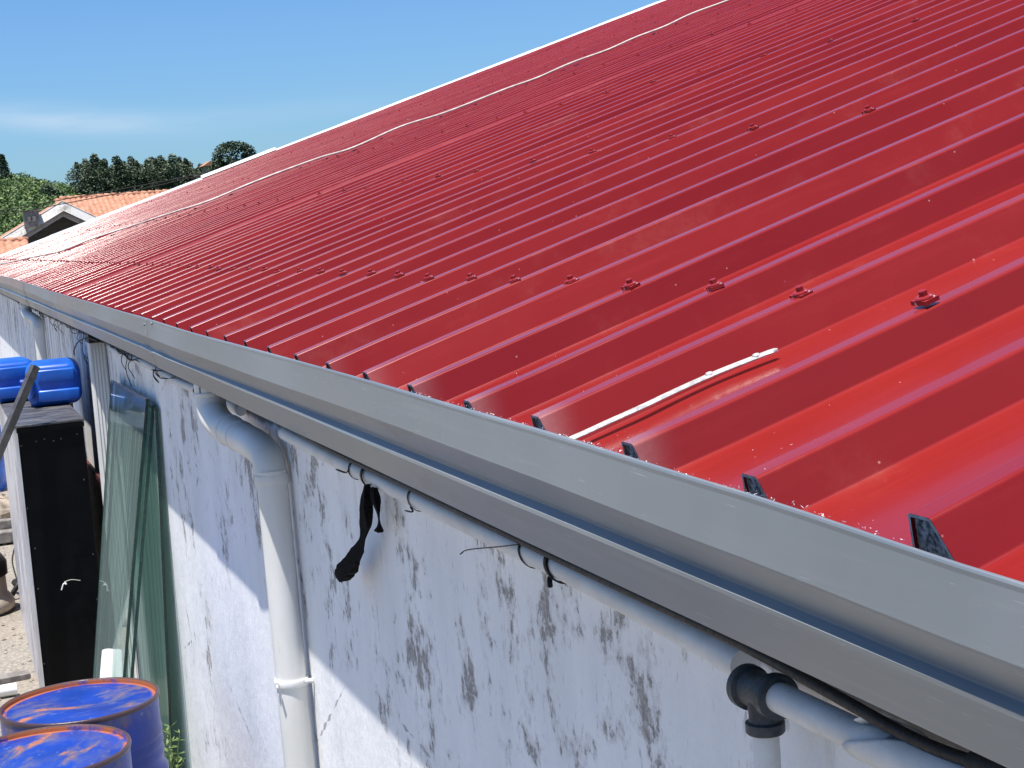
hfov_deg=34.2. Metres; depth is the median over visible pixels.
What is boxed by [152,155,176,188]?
eucalyptus tree
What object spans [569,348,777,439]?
metal strap
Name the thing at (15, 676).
grey plank
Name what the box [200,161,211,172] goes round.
distant house
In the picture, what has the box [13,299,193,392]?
wire bundle
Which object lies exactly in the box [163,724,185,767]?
weed
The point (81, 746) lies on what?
oil drum
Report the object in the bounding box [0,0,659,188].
sky
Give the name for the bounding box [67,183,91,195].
round tree
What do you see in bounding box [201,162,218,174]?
eucalyptus tree
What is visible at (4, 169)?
conifer
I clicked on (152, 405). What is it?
glass sheet
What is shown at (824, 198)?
shed
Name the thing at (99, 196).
overhead wire
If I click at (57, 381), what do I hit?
jerrycan
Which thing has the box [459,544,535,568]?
cable tie
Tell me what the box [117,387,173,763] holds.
glass sheet
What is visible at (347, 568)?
torn strip
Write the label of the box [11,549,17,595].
rubber hose
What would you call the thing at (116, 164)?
eucalyptus tree
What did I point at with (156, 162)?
eucalyptus tree
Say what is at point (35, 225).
gabled house
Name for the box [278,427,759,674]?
conduit
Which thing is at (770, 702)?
branch pipe
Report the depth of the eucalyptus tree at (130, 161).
310.23 m
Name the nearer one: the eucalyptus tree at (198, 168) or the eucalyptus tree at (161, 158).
the eucalyptus tree at (161, 158)
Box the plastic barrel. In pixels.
[0,425,6,490]
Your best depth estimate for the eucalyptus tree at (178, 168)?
313.63 m
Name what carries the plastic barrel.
on the ground
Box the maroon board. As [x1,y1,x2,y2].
[87,459,116,646]
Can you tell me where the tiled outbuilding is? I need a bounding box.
[0,236,27,254]
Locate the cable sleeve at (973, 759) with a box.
[964,751,1006,767]
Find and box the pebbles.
[0,490,108,699]
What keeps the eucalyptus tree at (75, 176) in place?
on the hill
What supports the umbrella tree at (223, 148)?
on the hill
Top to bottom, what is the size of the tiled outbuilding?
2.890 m
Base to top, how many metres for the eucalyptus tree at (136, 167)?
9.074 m
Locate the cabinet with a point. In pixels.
(46, 469)
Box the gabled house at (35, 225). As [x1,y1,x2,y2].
[0,189,167,243]
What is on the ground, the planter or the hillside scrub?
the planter
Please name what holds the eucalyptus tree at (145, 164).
on the hill
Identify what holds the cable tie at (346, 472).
attached to the conduit at (727, 659)
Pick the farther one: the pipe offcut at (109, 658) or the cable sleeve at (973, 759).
the pipe offcut at (109, 658)
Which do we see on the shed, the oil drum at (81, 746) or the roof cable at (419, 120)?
the roof cable at (419, 120)
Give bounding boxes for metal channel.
[0,365,39,460]
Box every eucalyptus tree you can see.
[65,162,83,193]
[76,158,88,184]
[79,161,90,194]
[81,154,105,193]
[82,156,108,189]
[91,158,113,194]
[105,155,132,192]
[109,168,125,192]
[115,156,143,191]
[124,161,148,191]
[139,157,168,190]
[140,158,155,190]
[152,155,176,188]
[160,153,183,189]
[166,165,188,185]
[176,156,191,172]
[177,158,198,181]
[180,165,192,183]
[194,163,202,179]
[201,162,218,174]
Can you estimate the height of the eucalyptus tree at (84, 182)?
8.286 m
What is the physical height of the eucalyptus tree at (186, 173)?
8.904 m
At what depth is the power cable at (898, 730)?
1.89 m
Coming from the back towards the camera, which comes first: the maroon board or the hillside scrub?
the hillside scrub
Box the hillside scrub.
[0,171,89,235]
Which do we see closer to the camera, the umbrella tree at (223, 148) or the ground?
the ground
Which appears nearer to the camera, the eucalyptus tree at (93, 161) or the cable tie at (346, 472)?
the cable tie at (346, 472)
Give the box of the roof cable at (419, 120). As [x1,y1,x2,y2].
[0,0,729,264]
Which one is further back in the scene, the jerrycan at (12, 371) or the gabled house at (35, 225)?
the gabled house at (35, 225)
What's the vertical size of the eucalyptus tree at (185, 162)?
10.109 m
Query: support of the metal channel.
on the ground
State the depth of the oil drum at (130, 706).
6.15 m
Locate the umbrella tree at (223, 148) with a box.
[211,140,256,168]
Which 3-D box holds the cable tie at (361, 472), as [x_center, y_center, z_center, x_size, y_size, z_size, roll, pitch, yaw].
[-0.329,0.213,3.793,0.032,0.049,0.052,-6,6,-19]
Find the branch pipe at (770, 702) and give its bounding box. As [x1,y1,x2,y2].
[726,663,899,767]
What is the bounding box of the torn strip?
[334,484,383,582]
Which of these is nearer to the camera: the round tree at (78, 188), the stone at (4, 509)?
the stone at (4, 509)
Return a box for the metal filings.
[416,373,912,544]
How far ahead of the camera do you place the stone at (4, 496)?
16.54 m
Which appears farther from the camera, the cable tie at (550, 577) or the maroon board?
the maroon board
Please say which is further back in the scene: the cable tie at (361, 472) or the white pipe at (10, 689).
the white pipe at (10, 689)
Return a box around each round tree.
[38,184,65,197]
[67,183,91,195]
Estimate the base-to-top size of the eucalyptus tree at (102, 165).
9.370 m
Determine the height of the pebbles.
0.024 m
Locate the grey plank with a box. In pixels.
[0,669,30,684]
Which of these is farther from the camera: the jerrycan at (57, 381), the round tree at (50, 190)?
the round tree at (50, 190)
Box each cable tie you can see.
[335,463,357,479]
[360,468,364,483]
[404,491,420,512]
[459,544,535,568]
[543,557,565,587]
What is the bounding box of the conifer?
[0,154,13,180]
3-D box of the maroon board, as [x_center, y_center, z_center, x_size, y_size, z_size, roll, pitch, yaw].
[-2.880,1.051,11.432,0.023,1.110,3.540,-6,6,-19]
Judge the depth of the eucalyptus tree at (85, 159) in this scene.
322.61 m
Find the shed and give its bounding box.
[0,0,1023,767]
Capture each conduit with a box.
[108,345,245,415]
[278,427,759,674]
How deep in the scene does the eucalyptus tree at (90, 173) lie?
317.58 m
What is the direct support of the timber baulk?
on the ground
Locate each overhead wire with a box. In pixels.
[0,170,213,210]
[0,175,200,214]
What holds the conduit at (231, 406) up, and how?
attached to the shed
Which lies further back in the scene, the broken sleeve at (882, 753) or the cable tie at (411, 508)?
the cable tie at (411, 508)
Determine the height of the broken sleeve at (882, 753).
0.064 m
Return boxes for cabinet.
[0,400,105,687]
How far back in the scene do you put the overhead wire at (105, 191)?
53.40 m
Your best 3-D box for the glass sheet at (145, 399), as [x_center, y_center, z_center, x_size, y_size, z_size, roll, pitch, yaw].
[-1.984,0.944,8.263,0.350,1.844,1.532,-6,6,-19]
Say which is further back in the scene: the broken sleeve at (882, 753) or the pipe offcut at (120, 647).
the pipe offcut at (120, 647)
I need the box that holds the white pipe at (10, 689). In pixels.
[0,683,16,697]
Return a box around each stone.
[0,494,8,499]
[0,498,10,518]
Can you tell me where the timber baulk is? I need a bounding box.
[0,518,12,543]
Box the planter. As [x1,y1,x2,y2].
[0,552,14,615]
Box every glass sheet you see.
[93,380,148,677]
[99,385,154,677]
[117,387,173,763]
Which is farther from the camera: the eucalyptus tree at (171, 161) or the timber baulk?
the eucalyptus tree at (171, 161)
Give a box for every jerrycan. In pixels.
[0,357,31,402]
[20,357,81,405]
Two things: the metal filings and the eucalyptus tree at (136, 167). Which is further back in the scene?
the eucalyptus tree at (136, 167)
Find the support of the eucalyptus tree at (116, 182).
on the hill
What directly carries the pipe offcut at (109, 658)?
on the ground
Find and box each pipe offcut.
[100,649,117,677]
[116,643,128,676]
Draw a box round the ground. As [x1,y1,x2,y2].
[0,424,182,767]
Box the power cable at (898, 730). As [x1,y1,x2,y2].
[292,431,967,766]
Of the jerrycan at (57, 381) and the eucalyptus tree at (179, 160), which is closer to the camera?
the jerrycan at (57, 381)
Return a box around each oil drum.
[0,677,168,767]
[0,724,131,767]
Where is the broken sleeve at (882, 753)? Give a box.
[842,717,963,767]

